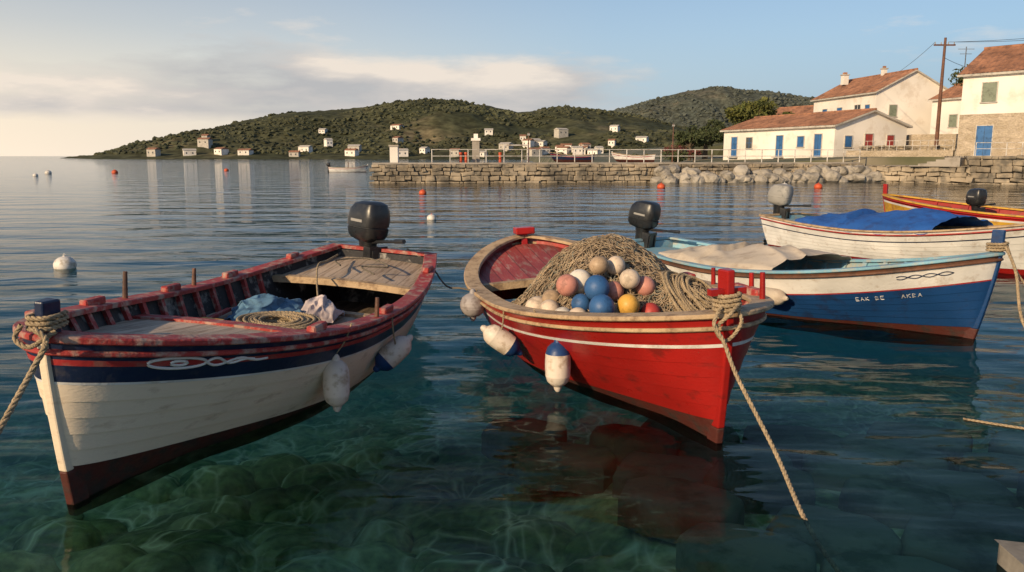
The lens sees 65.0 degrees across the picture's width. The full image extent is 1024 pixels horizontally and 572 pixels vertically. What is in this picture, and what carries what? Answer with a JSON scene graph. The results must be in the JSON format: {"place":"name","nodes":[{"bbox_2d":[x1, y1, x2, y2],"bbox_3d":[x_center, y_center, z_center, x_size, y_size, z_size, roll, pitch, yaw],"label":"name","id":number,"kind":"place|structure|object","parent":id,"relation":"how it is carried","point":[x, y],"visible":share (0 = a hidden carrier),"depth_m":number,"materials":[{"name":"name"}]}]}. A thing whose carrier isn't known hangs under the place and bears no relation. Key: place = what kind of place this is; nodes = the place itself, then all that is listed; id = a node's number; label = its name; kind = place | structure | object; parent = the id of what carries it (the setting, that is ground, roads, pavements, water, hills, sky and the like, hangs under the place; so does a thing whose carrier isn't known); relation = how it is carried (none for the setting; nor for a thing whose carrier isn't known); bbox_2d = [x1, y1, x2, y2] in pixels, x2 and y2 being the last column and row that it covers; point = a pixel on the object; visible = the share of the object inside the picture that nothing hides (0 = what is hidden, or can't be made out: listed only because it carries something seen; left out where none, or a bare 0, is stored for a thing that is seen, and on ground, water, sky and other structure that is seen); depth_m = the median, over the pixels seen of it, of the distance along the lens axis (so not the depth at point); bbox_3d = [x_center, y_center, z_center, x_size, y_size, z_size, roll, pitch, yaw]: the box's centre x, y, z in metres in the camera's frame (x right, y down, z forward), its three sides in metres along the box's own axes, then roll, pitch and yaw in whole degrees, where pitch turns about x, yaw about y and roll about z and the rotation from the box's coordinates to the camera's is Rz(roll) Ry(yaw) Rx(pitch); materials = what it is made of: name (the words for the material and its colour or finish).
{"place":"outdoors","nodes":[
{"label":"outdoors","id":0,"kind":"place"},
{"bbox_2d":[64,99,687,158],"bbox_3d":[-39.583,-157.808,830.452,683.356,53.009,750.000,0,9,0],"label":"hill","id":1,"kind":"structure","parent":0,"point":[442,124],"depth_m":569.09,"materials":[{"name":"green plant"}]},
{"bbox_2d":[94,97,696,154],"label":"distant trees","id":2,"kind":"object","parent":1,"relation":"on","point":[223,129],"visible":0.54,"depth_m":564.15,"materials":[{"name":"green plant"}]},
{"bbox_2d":[146,124,648,156],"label":"distant village","id":3,"kind":"object","parent":1,"relation":"on","point":[205,140],"visible":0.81,"depth_m":504.71,"materials":[{"name":"white paint"}]},
{"bbox_2d":[0,187,1023,571],"bbox_3d":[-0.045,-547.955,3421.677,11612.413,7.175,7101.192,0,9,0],"label":"seabed","id":4,"kind":"structure","parent":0,"point":[450,387],"depth_m":15.59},
{"bbox_2d":[0,446,614,571],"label":"seabed rocks","id":5,"kind":"object","parent":4,"relation":"on","point":[340,498],"visible":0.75,"depth_m":6.92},
{"bbox_2d":[481,417,1023,571],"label":"submerged paving","id":6,"kind":"structure","parent":4,"relation":"on","point":[694,501],"depth_m":6.11,"materials":[{"name":"stone"}]},
{"bbox_2d":[994,539,1023,571],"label":"quay edge stone","id":7,"kind":"object","parent":4,"relation":"on","point":[1010,558],"visible":1,"depth_m":3.93,"materials":[{"name":"beige stone"}]},
{"bbox_2d":[0,156,1023,283],"bbox_3d":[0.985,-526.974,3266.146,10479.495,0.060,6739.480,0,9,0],"label":"sea water","id":8,"kind":"structure","parent":0,"point":[160,184],"depth_m":40.03,"materials":[{"name":"blue liquid"}]},
{"bbox_2d":[53,255,76,273],"bbox_3d":[-8.050,-0.400,14.472,0.380,0.370,0.380,0,9,0],"label":"mooring buoy","id":9,"kind":"object","parent":8,"relation":"on","point":[64,264],"visible":1,"depth_m":14.35,"materials":[{"name":"white plastic"}]},
{"bbox_2d":[13,201,436,515],"bbox_3d":[-2.058,0.257,7.292,2.120,1.724,6.081,6,10,9],"label":"fishing boat","id":10,"kind":"object","parent":8,"relation":"on","point":[137,391],"visible":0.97,"depth_m":5.59,"materials":[{"name":"white paint"}]},
{"bbox_2d":[0,327,48,433],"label":"mooring rope","id":11,"kind":"object","parent":10,"relation":"attached to","point":[9,411],"visible":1,"depth_m":4.14,"materials":[{"name":"beige fabric"}]},
{"bbox_2d":[12,324,56,349],"bbox_3d":[-2.529,0.265,4.244,0.218,0.132,0.077,-1,9,-9],"label":"mooring rope","id":12,"kind":"object","parent":10,"relation":"attached to","point":[22,345],"visible":0.91,"depth_m":4.23,"materials":[{"name":"beige fabric"}]},
{"bbox_2d":[323,354,349,411],"bbox_3d":[-1.355,0.748,6.199,0.206,0.460,0.206,0,9,0],"label":"boat fender","id":13,"kind":"object","parent":10,"relation":"attached to","point":[336,385],"visible":0.96,"depth_m":6.12,"materials":[{"name":"white plastic"}]},
{"bbox_2d":[337,323,351,352],"bbox_3d":[-1.286,0.404,6.130,0.151,0.257,0.017,2,9,11],"label":"fender line","id":14,"kind":"object","parent":10,"relation":"attached to","point":[345,341],"visible":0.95,"depth_m":6.13,"materials":[{"name":"fabric"}]},
{"bbox_2d":[373,334,412,372],"bbox_3d":[-1.058,0.600,7.168,0.460,0.206,0.206,-43,7,-11],"label":"boat fender","id":15,"kind":"object","parent":10,"relation":"attached to","point":[390,355],"visible":0.99,"depth_m":7.09,"materials":[{"name":"white plastic"}]},
{"bbox_2d":[391,312,395,344],"bbox_3d":[-1.036,0.371,7.039,0.019,0.306,0.071,2,9,13],"label":"fender line","id":16,"kind":"object","parent":10,"relation":"attached to","point":[393,331],"visible":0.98,"depth_m":7.02,"materials":[{"name":"fabric"}]},
{"bbox_2d":[407,248,470,290],"bbox_3d":[-0.773,-0.173,9.137,0.174,0.348,1.802,-5,11,-29],"label":"mooring rope","id":17,"kind":"object","parent":10,"relation":"attached to","point":[447,286],"visible":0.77,"depth_m":9.07,"materials":[{"name":"fabric"}]},
{"bbox_2d":[326,162,367,171],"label":"rowing boat","id":18,"kind":"object","parent":8,"relation":"on","point":[350,169],"visible":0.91,"depth_m":100.22,"materials":[{"name":"white paint"}]},
{"bbox_2d":[427,214,435,221],"bbox_3d":[-2.550,-2.165,25.482,0.300,0.292,0.300,0,9,0],"label":"mooring buoy","id":19,"kind":"object","parent":8,"relation":"on","point":[431,217],"visible":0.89,"depth_m":25.38,"materials":[{"name":"white plastic"}]},
{"bbox_2d":[464,226,773,450],"bbox_3d":[0.826,0.180,8.295,2.340,1.553,5.969,-5,10,-12],"label":"fishing boat","id":20,"kind":"object","parent":8,"relation":"on","point":[625,322],"visible":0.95,"depth_m":6.49,"materials":[{"name":"red paint"}]},
{"bbox_2d":[460,289,484,320],"bbox_3d":[-0.408,0.198,8.374,0.268,0.340,0.268,0,9,0],"label":"boat fender","id":21,"kind":"object","parent":20,"relation":"attached to","point":[472,307],"visible":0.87,"depth_m":8.28,"materials":[{"name":"white plastic"}]},
{"bbox_2d":[480,324,522,356],"bbox_3d":[-0.095,0.499,7.369,0.460,0.206,0.206,35,-2,-8],"label":"boat fender","id":22,"kind":"object","parent":20,"relation":"attached to","point":[503,341],"visible":1,"depth_m":7.29,"materials":[{"name":"white plastic"}]},
{"bbox_2d":[545,340,570,391],"bbox_3d":[0.383,0.653,6.705,0.216,0.470,0.216,0,9,0],"label":"boat fender","id":23,"kind":"object","parent":20,"relation":"attached to","point":[557,364],"visible":0.92,"depth_m":6.62,"materials":[{"name":"white plastic"}]},
{"bbox_2d":[714,303,743,342],"bbox_3d":[1.454,0.243,5.338,0.211,0.265,0.118,-7,11,-35],"label":"mooring rope","id":24,"kind":"object","parent":20,"relation":"attached to","point":[726,317],"visible":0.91,"depth_m":5.32,"materials":[{"name":"beige fabric"}]},
{"bbox_2d":[712,306,841,571],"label":"mooring rope","id":25,"kind":"object","parent":20,"relation":"attached to","point":[827,556],"visible":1,"depth_m":4.89,"materials":[{"name":"beige fabric"}]},
{"bbox_2d":[374,164,864,222],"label":"stone breakwater","id":26,"kind":"object","parent":8,"relation":"in","point":[531,215],"visible":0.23,"depth_m":61.22,"materials":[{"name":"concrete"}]},
{"bbox_2d":[388,145,399,162],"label":"stone pillar","id":27,"kind":"structure","parent":26,"relation":"on","point":[394,153],"depth_m":60.50,"materials":[{"name":"white paint"}]},
{"bbox_2d":[459,152,462,162],"bbox_3d":[-3.900,-9.745,61.230,0.304,0.860,0.320,0,9,0],"label":"mooring bollard","id":28,"kind":"object","parent":26,"relation":"on","point":[460,156],"visible":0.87,"depth_m":61.14,"materials":[{"name":"red metal"}]},
{"bbox_2d":[471,134,480,161],"bbox_3d":[-2.800,-10.653,62.399,0.720,2.280,0.720,0,9,0],"label":"harbour beacon","id":29,"kind":"object","parent":26,"relation":"on","point":[475,140],"visible":0.88,"depth_m":62.15,"materials":[{"name":"paint"}]},
{"bbox_2d":[503,145,527,161],"bbox_3d":[0.300,-10.100,61.577,1.900,1.450,0.100,0,9,0],"label":"metal gantry","id":30,"kind":"object","parent":26,"relation":"on","point":[518,145],"visible":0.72,"depth_m":61.43,"materials":[{"name":"white metal"}]},
{"bbox_2d":[527,132,529,161],"bbox_3d":[1.300,-10.775,63.089,0.240,2.500,0.240,0,9,0],"label":"street lamp","id":31,"kind":"object","parent":26,"relation":"on","point":[528,134],"visible":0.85,"depth_m":62.98,"materials":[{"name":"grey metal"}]},
{"bbox_2d":[549,151,594,161],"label":"rowing boat","id":32,"kind":"object","parent":26,"relation":"on","point":[570,158],"visible":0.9,"depth_m":65.41,"materials":[{"name":"blue paint"}]},
{"bbox_2d":[372,162,858,163],"bbox_3d":[8.649,-9.458,61.890,38.273,0.117,0.894,-1,9,-7],"label":"breakwater coping","id":33,"kind":"object","parent":26,"relation":"on","point":[631,163],"visible":0.94,"depth_m":61.52,"materials":[{"name":"stone"}]},
{"bbox_2d":[431,149,860,162],"bbox_3d":[10.875,-10.070,62.177,34.058,1.000,0.080,-1,9,-7],"label":"metal railing","id":34,"kind":"object","parent":33,"relation":"on","point":[640,149],"visible":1,"depth_m":62.01,"materials":[{"name":"white metal"}]},
{"bbox_2d":[369,163,862,182],"bbox_3d":[8.904,-8.540,61.578,39.183,1.733,0.560,-1,9,-7],"label":"breakwater facing","id":35,"kind":"object","parent":26,"relation":"attached to","point":[580,173],"visible":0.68,"depth_m":60.60,"materials":[{"name":"stone"}]},
{"bbox_2d":[611,151,655,161],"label":"rowing boat","id":36,"kind":"object","parent":26,"relation":"on","point":[618,157],"visible":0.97,"depth_m":66.80,"materials":[{"name":"white paint"}]},
{"bbox_2d":[672,124,674,161],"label":"street lamp","id":37,"kind":"object","parent":26,"relation":"on","point":[673,125],"visible":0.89,"depth_m":68.88,"materials":[{"name":"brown metal"}]},
{"bbox_2d":[650,164,883,182],"bbox_3d":[19.794,-8.389,61.849,18.806,2.045,2.630,-1,9,-6],"label":"boulder revetment","id":38,"kind":"object","parent":26,"relation":"on","point":[671,173],"visible":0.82,"depth_m":61.38,"materials":[{"name":"grey stone"}]},
{"bbox_2d":[657,183,664,187],"bbox_3d":[9.400,-6.288,50.646,0.520,0.506,0.520,0,9,0],"label":"mooring buoy","id":39,"kind":"object","parent":8,"relation":"on","point":[661,185],"visible":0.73,"depth_m":50.45,"materials":[{"name":"orange plastic"}]},
{"bbox_2d":[814,183,822,187],"bbox_3d":[19.300,-6.288,50.646,0.520,0.506,0.520,0,9,0],"label":"mooring buoy","id":40,"kind":"object","parent":8,"relation":"on","point":[818,185],"visible":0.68,"depth_m":50.46,"materials":[{"name":"orange plastic"}]},
{"bbox_2d":[628,200,1009,345],"bbox_3d":[3.577,-0.260,10.925,2.020,1.580,5.774,-7,11,-35],"label":"fishing boat","id":41,"kind":"object","parent":8,"relation":"on","point":[941,301],"visible":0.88,"depth_m":9.46,"materials":[{"name":"blue wood"}]},
{"bbox_2d":[765,287,787,304],"bbox_3d":[3.184,0.125,9.860,0.206,0.206,0.460,-7,11,-35],"label":"boat fender","id":42,"kind":"object","parent":41,"relation":"attached to","point":[778,296],"visible":0.56,"depth_m":9.73,"materials":[{"name":"plastic"}]},
{"bbox_2d":[1004,246,1023,327],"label":"mooring rope","id":43,"kind":"object","parent":41,"relation":"attached to","point":[1017,284],"visible":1,"depth_m":8.29,"materials":[{"name":"beige fabric"}]},
{"bbox_2d":[1008,247,1023,283],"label":"mooring rope","id":44,"kind":"object","parent":41,"relation":"attached to","point":[1020,277],"visible":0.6,"depth_m":8.49,"materials":[{"name":"beige fabric"}]},
{"bbox_2d":[759,184,1023,282],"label":"fishing boat","id":45,"kind":"object","parent":8,"relation":"on","point":[893,234],"visible":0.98,"depth_m":15.37,"materials":[{"name":"white paint"}]},
{"bbox_2d":[882,184,1023,224],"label":"fishing boat","id":46,"kind":"object","parent":8,"relation":"on","point":[975,205],"visible":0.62,"depth_m":20.22,"materials":[{"name":"yellow paint"}]},
{"bbox_2d":[963,418,1023,429],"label":"mooring rope","id":47,"kind":"object","parent":8,"relation":"on","point":[994,424],"visible":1,"depth_m":6.02,"materials":[{"name":"beige fabric"}]},
{"bbox_2d":[0,0,1023,155],"label":"sky","id":48,"kind":"structure","parent":0,"point":[78,77],"materials":[{"name":"blue"}]},
{"bbox_2d":[627,88,813,127],"bbox_3d":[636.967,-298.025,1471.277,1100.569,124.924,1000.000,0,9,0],"label":"hill","id":49,"kind":"structure","parent":0,"point":[716,98],"depth_m":1341.55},
{"bbox_2d":[612,86,815,128],"bbox_3d":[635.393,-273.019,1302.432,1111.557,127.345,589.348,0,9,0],"label":"distant trees","id":50,"kind":"object","parent":49,"relation":"on","point":[722,110],"visible":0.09,"depth_m":1332.23,"materials":[{"name":"green plant"}]},
{"bbox_2d":[525,144,943,164],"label":"ground","id":51,"kind":"structure","parent":0,"point":[603,157],"depth_m":74.14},
{"bbox_2d":[658,150,688,161],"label":"shrub","id":52,"kind":"object","parent":51,"relation":"on","point":[681,156],"visible":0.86,"depth_m":78.64,"materials":[{"name":"green plant"}]},
{"bbox_2d":[662,144,686,161],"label":"bougainvillea","id":53,"kind":"object","parent":51,"relation":"on","point":[678,147],"visible":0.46,"depth_m":90.36,"materials":[{"name":"green plant"}]},
{"bbox_2d":[674,130,705,160],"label":"olive tree","id":54,"kind":"object","parent":51,"relation":"on","point":[689,140],"visible":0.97,"depth_m":99.23,"materials":[{"name":"green plant"}]},
{"bbox_2d":[662,141,723,155],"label":"distant trees","id":55,"kind":"object","parent":51,"relation":"on","point":[719,145],"visible":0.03,"depth_m":126.45,"materials":[{"name":"green plant"}]},
{"bbox_2d":[686,150,702,161],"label":"bougainvillea","id":56,"kind":"object","parent":51,"relation":"on","point":[691,154],"visible":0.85,"depth_m":90.40,"materials":[{"name":"red plant"}]},
{"bbox_2d":[685,118,727,158],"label":"olive tree","id":57,"kind":"object","parent":51,"relation":"on","point":[714,134],"visible":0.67,"depth_m":101.64,"materials":[{"name":"green plant"}]},
{"bbox_2d":[724,96,774,123],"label":"olive tree","id":58,"kind":"object","parent":51,"relation":"on","point":[743,112],"visible":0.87,"depth_m":104.52,"materials":[{"name":"green plant"}]},
{"bbox_2d":[752,101,794,115],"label":"olive tree","id":59,"kind":"object","parent":51,"relation":"on","point":[771,111],"visible":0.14,"depth_m":108.09,"materials":[{"name":"green plant"}]},
{"bbox_2d":[720,108,912,159],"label":"white cottage","id":60,"kind":"structure","parent":51,"relation":"on","point":[837,133],"depth_m":77.31,"materials":[{"name":"paint"}]},
{"bbox_2d":[727,133,894,157],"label":"windows and doors","id":61,"kind":"structure","parent":60,"relation":"in","point":[848,139],"depth_m":76.28,"materials":[{"name":"wood"}]},
{"bbox_2d":[813,72,944,134],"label":"walls","id":62,"kind":"structure","parent":51,"relation":"on","point":[910,95],"depth_m":93.53,"materials":[{"name":"white paint"}]},
{"bbox_2d":[822,104,897,116],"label":"windows and doors","id":63,"kind":"structure","parent":62,"relation":"attached to","point":[892,112],"depth_m":93.31,"materials":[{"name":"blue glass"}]},
{"bbox_2d":[810,68,947,101],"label":"roof","id":64,"kind":"structure","parent":62,"relation":"on","point":[857,86],"depth_m":97.74,"materials":[{"name":"tile"}]},
{"bbox_2d":[840,72,849,84],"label":"chimney","id":65,"kind":"object","parent":64,"relation":"on","point":[844,78],"visible":1,"depth_m":104.18,"materials":[{"name":"white paint"}]},
{"bbox_2d":[880,66,888,75],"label":"chimney","id":66,"kind":"object","parent":64,"relation":"on","point":[883,70],"visible":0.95,"depth_m":98.56,"materials":[{"name":"white paint"}]},
{"bbox_2d":[846,150,954,156],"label":"garden wall","id":67,"kind":"structure","parent":51,"relation":"on","point":[921,153],"depth_m":68.65,"materials":[{"name":"stone"}]},
{"bbox_2d":[852,140,953,150],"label":"metal railing","id":68,"kind":"object","parent":67,"relation":"on","point":[928,145],"visible":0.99,"depth_m":67.98,"materials":[{"name":"white metal"}]},
{"bbox_2d":[868,145,946,150],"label":"terrace","id":69,"kind":"structure","parent":51,"relation":"on","point":[901,148],"depth_m":70.99,"materials":[{"name":"stone"}]},
{"bbox_2d":[906,134,957,149],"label":"retaining wall","id":70,"kind":"structure","parent":51,"relation":"on","point":[949,138],"depth_m":75.28,"materials":[{"name":"stone"}]},
{"bbox_2d":[930,97,961,133],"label":"walls","id":71,"kind":"structure","parent":51,"relation":"on","point":[953,106],"depth_m":88.30,"materials":[{"name":"white paint"}]},
{"bbox_2d":[928,83,962,100],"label":"roof","id":72,"kind":"structure","parent":71,"relation":"on","point":[955,91],"depth_m":88.86,"materials":[{"name":"tile"}]},
{"bbox_2d":[947,114,957,127],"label":"windows and doors","id":73,"kind":"structure","parent":71,"relation":"attached to","point":[953,121],"depth_m":87.37,"materials":[{"name":"green wood"}]},
{"bbox_2d":[934,37,966,144],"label":"utility pole","id":74,"kind":"object","parent":51,"relation":"on","point":[937,130],"visible":0.98,"depth_m":68.19,"materials":[{"name":"brown wood"}]},
{"bbox_2d":[869,38,1023,86],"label":"overhead wires","id":75,"kind":"object","parent":74,"relation":"attached to","point":[963,41],"visible":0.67,"depth_m":66.38,"materials":[{"name":"black metal"}]},
{"bbox_2d":[948,64,967,86],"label":"pine tree","id":76,"kind":"object","parent":51,"relation":"on","point":[959,80],"visible":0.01,"depth_m":90.49,"materials":[{"name":"green plant"}]},
{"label":"walls","id":77,"kind":"object","parent":51,"relation":"on","visible":0},
{"bbox_2d":[776,105,813,114],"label":"roof","id":78,"kind":"structure","parent":77,"relation":"on","point":[801,109],"depth_m":123.04,"materials":[{"name":"tile"}]},
{"bbox_2d":[859,145,951,150],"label":"terrace wall","id":79,"kind":"structure","parent":0,"point":[863,148],"depth_m":70.87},
{"bbox_2d":[865,156,1023,206],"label":"quay wall","id":80,"kind":"structure","parent":0,"point":[968,167],"depth_m":58.31,"materials":[{"name":"stone"}]},
{"bbox_2d":[869,165,974,183],"bbox_3d":[30.505,-8.275,60.278,0.560,1.611,7.657,-8,12,-42],"label":"quay facing","id":81,"kind":"object","parent":80,"relation":"attached to","point":[932,173],"visible":0.84,"depth_m":59.88,"materials":[{"name":"stone"}]},
{"bbox_2d":[911,157,964,166],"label":"quay steps","id":82,"kind":"structure","parent":80,"relation":"on","point":[953,162],"depth_m":58.56,"materials":[{"name":"beige stone"}]},
{"bbox_2d":[956,70,1023,155],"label":"walls","id":83,"kind":"structure","parent":80,"relation":"on","point":[1004,115],"depth_m":61.66,"materials":[{"name":"paint"}]},
{"bbox_2d":[973,81,998,155],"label":"windows and doors","id":84,"kind":"structure","parent":83,"relation":"attached to","point":[989,94],"depth_m":62.22,"materials":[{"name":"blue wood"}]},
{"bbox_2d":[957,43,1023,76],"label":"roof","id":85,"kind":"structure","parent":83,"relation":"on","point":[1008,59],"depth_m":62.86,"materials":[{"name":"tile"}]},
{"bbox_2d":[968,155,1023,184],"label":"quay facing","id":86,"kind":"object","parent":80,"relation":"attached to","point":[986,176],"visible":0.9,"depth_m":56.91,"materials":[{"name":"stone"}]},
{"bbox_2d":[975,142,1023,155],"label":"metal railing","id":87,"kind":"object","parent":80,"relation":"on","point":[1006,148],"visible":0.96,"depth_m":57.28,"materials":[{"name":"white metal"}]}
]}

